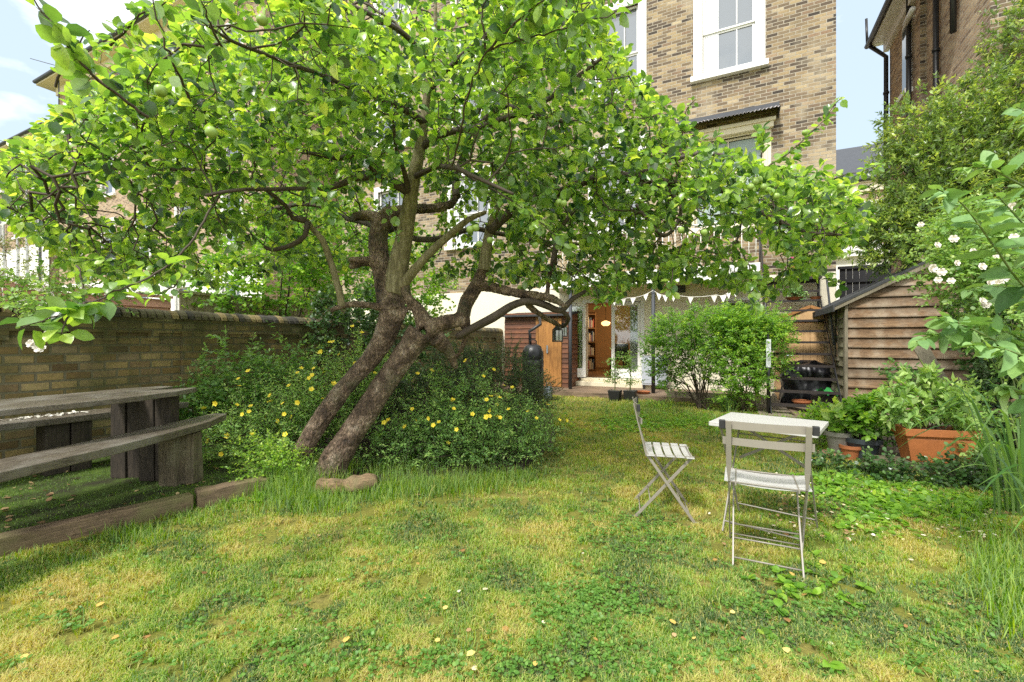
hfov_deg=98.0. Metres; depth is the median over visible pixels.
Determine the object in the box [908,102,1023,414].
leaf shrub
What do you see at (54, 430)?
bench
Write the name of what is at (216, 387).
leafy shrub
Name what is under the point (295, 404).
flowering shrub
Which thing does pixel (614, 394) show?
potted plant
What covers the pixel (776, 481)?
bistro chair
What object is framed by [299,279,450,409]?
ivy
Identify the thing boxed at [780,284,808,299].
potted plant
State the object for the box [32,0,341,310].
terraced house
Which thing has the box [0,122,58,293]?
terraced house
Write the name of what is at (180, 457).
bench
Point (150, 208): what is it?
window
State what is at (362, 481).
rock
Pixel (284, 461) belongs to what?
shrub
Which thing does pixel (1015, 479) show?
strap leaf plant
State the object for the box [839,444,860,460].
terracotta pot
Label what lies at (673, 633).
fallen petals
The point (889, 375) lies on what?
leafy plant
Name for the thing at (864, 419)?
plant pot
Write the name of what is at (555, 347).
door
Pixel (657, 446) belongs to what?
bistro chair
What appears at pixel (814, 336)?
door
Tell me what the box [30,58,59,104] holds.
television aerial
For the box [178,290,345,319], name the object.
board fence
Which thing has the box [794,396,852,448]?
leafy plant
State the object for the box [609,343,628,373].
armchair
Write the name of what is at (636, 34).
window
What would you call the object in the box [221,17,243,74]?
window
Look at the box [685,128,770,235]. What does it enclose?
window
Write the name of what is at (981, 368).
ivy
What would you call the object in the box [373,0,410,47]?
window
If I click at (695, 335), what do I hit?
shrub
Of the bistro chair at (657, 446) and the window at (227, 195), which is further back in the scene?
the window at (227, 195)
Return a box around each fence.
[0,280,172,310]
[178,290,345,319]
[838,264,890,297]
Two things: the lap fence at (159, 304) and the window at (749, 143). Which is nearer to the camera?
the lap fence at (159, 304)
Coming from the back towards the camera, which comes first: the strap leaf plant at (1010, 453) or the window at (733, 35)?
the window at (733, 35)
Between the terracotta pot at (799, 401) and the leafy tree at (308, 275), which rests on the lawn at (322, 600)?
the leafy tree at (308, 275)
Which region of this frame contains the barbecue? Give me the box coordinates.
[779,355,830,403]
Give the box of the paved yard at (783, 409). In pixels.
[756,400,949,425]
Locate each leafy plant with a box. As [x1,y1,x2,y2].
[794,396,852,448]
[834,357,922,450]
[937,370,1020,476]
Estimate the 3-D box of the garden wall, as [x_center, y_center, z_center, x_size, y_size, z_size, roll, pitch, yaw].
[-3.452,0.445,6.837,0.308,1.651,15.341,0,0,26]
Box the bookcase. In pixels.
[588,312,595,370]
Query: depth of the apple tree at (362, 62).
3.58 m
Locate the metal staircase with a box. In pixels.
[759,215,841,413]
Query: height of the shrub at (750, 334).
2.099 m
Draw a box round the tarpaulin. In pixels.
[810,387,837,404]
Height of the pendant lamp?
0.883 m
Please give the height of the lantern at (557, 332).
0.315 m
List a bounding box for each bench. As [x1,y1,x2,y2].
[0,402,188,475]
[0,414,226,486]
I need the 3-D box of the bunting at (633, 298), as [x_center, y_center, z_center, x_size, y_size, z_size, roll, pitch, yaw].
[2.702,-0.971,10.130,0.992,0.325,0.034,0,0,27]
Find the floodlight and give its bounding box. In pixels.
[902,6,915,25]
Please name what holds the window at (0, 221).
in the terraced house at (15, 253)
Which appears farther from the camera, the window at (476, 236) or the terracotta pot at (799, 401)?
the window at (476, 236)
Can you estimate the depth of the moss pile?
3.48 m
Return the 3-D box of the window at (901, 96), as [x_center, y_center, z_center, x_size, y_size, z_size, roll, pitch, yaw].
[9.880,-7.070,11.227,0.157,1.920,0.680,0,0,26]
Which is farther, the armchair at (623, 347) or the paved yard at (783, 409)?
the armchair at (623, 347)
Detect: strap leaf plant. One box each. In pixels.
[887,379,1023,516]
[951,452,1023,535]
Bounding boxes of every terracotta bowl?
[637,390,650,393]
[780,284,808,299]
[810,296,821,298]
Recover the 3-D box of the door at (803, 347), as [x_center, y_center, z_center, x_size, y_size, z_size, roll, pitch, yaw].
[5.869,0.425,9.292,0.576,1.570,0.025,0,0,26]
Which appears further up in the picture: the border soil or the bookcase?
the bookcase
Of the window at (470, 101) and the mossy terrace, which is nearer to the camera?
the mossy terrace
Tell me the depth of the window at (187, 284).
20.40 m
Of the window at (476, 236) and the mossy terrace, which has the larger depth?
the window at (476, 236)
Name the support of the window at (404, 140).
in the terraced house at (737, 69)
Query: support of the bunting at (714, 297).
hanging from the terraced house at (737, 69)
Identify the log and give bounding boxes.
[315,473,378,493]
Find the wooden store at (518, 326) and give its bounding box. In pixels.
[501,311,581,387]
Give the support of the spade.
on the border soil
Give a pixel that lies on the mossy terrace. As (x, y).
(111, 485)
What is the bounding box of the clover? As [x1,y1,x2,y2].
[0,474,1023,681]
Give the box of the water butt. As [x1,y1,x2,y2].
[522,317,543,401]
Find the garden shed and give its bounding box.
[812,259,1021,415]
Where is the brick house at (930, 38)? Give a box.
[864,0,1023,273]
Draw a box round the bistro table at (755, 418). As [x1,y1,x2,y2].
[709,412,828,548]
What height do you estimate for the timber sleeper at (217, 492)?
0.149 m
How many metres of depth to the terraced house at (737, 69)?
10.64 m
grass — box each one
[1,398,1023,664]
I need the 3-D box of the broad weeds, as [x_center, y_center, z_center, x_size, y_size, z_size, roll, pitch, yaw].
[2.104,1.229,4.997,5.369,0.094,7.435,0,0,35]
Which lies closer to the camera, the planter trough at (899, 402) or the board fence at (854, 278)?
the planter trough at (899, 402)
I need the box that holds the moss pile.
[0,440,290,532]
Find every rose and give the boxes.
[0,254,151,351]
[884,181,1023,447]
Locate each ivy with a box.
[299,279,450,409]
[800,442,1018,492]
[939,284,1023,458]
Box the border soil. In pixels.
[815,425,1013,496]
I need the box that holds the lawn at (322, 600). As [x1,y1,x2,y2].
[0,392,1023,681]
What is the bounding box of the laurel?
[838,0,1023,281]
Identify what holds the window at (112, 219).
in the terraced house at (45, 80)
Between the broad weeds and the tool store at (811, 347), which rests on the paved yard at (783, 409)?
the tool store at (811, 347)
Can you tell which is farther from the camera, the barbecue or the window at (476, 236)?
the window at (476, 236)
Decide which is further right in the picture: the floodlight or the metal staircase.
the floodlight
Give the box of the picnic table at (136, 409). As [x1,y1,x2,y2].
[0,386,196,480]
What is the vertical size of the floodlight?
0.154 m
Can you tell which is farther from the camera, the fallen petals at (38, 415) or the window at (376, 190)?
the window at (376, 190)
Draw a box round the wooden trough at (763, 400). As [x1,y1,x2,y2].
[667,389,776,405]
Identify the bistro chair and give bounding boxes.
[632,396,698,522]
[719,419,819,581]
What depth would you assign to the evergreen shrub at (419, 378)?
5.74 m
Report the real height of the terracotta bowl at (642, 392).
0.150 m
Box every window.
[0,221,1,242]
[100,157,115,197]
[100,217,115,247]
[135,208,150,257]
[173,283,193,310]
[174,201,190,251]
[219,193,243,246]
[220,278,242,295]
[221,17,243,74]
[221,109,239,156]
[370,66,410,151]
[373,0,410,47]
[374,187,402,236]
[444,165,494,250]
[449,0,481,20]
[451,44,497,128]
[588,0,646,105]
[588,134,645,234]
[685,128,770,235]
[690,0,768,84]
[721,297,750,345]
[827,309,839,360]
[896,26,912,104]
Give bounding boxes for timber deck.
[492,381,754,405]
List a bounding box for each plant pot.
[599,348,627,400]
[618,350,644,400]
[820,402,858,451]
[826,384,893,459]
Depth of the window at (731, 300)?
10.31 m
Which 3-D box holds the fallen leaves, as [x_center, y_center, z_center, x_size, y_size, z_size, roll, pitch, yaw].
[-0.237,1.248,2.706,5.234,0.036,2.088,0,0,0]
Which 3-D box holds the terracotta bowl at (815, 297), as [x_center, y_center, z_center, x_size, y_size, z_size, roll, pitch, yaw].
[6.201,-0.877,9.101,0.230,0.060,0.228,0,0,0]
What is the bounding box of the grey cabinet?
[642,355,668,389]
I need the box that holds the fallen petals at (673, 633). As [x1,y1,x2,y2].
[238,466,1016,669]
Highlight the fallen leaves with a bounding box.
[20,489,978,671]
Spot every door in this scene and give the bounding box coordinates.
[538,319,549,385]
[550,318,561,386]
[559,303,585,376]
[611,302,640,378]
[777,323,809,397]
[810,323,824,363]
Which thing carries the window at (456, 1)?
in the terraced house at (737, 69)
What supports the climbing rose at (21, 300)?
on the garden wall
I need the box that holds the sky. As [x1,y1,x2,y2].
[0,0,889,149]
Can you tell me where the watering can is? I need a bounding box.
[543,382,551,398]
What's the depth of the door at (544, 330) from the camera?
11.36 m
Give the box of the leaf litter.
[0,441,320,527]
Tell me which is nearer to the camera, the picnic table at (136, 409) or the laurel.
the picnic table at (136, 409)
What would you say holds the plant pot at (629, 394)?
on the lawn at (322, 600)
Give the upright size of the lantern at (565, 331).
0.268 m
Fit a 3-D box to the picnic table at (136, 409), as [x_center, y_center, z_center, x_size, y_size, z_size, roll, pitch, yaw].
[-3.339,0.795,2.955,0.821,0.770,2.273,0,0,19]
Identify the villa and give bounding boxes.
[836,143,889,299]
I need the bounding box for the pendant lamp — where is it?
[601,321,609,325]
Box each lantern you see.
[552,315,562,341]
[561,320,567,336]
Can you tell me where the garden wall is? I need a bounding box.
[0,301,502,458]
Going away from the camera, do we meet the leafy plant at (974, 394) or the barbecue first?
the leafy plant at (974, 394)
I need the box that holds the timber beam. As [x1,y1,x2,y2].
[862,455,998,474]
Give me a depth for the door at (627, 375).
11.47 m
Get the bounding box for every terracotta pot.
[792,399,811,404]
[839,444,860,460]
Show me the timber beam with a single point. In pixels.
(884, 457)
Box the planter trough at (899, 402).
[868,360,985,462]
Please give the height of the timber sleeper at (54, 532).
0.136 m
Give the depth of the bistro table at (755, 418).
2.98 m
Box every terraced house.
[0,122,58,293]
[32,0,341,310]
[342,0,835,395]
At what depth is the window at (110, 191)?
23.42 m
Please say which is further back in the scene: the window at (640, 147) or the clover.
the window at (640, 147)
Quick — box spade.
[914,346,965,425]
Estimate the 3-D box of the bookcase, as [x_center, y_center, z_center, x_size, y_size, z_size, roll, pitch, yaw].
[2.358,0.020,14.373,0.700,1.900,0.300,0,0,-36]
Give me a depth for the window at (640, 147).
11.64 m
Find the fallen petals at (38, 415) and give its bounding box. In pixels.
[10,409,96,419]
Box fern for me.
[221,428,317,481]
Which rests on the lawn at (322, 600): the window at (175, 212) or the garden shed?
the garden shed
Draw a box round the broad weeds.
[232,408,1020,669]
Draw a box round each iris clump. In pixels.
[639,397,677,410]
[704,392,754,411]
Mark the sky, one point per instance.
(859, 70)
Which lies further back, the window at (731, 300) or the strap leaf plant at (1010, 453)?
the window at (731, 300)
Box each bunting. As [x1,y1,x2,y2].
[613,290,652,305]
[654,291,735,302]
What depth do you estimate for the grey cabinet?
10.79 m
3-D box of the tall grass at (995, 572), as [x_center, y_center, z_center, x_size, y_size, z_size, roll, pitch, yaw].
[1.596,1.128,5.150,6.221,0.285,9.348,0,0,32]
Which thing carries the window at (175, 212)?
in the terraced house at (45, 80)
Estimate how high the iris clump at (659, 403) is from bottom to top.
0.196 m
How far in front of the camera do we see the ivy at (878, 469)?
4.00 m
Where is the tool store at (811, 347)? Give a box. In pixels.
[774,305,824,399]
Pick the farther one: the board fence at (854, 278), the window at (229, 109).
the window at (229, 109)
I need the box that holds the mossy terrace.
[0,435,290,531]
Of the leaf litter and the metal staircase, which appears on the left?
the leaf litter
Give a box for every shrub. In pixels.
[160,320,340,440]
[200,325,419,468]
[310,353,498,440]
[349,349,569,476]
[412,333,567,428]
[635,299,741,409]
[697,297,803,411]
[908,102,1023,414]
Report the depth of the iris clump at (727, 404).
7.97 m
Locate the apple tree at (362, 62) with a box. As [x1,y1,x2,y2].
[0,0,884,479]
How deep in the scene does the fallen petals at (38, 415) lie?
3.98 m
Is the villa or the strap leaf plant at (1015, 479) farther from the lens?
the villa
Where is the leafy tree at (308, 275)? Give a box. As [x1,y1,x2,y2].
[164,177,470,333]
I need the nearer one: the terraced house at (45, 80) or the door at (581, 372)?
the door at (581, 372)
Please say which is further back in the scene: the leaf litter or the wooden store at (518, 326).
the wooden store at (518, 326)
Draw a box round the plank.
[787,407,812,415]
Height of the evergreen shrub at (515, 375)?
1.632 m
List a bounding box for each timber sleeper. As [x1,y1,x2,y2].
[0,492,193,556]
[194,476,269,507]

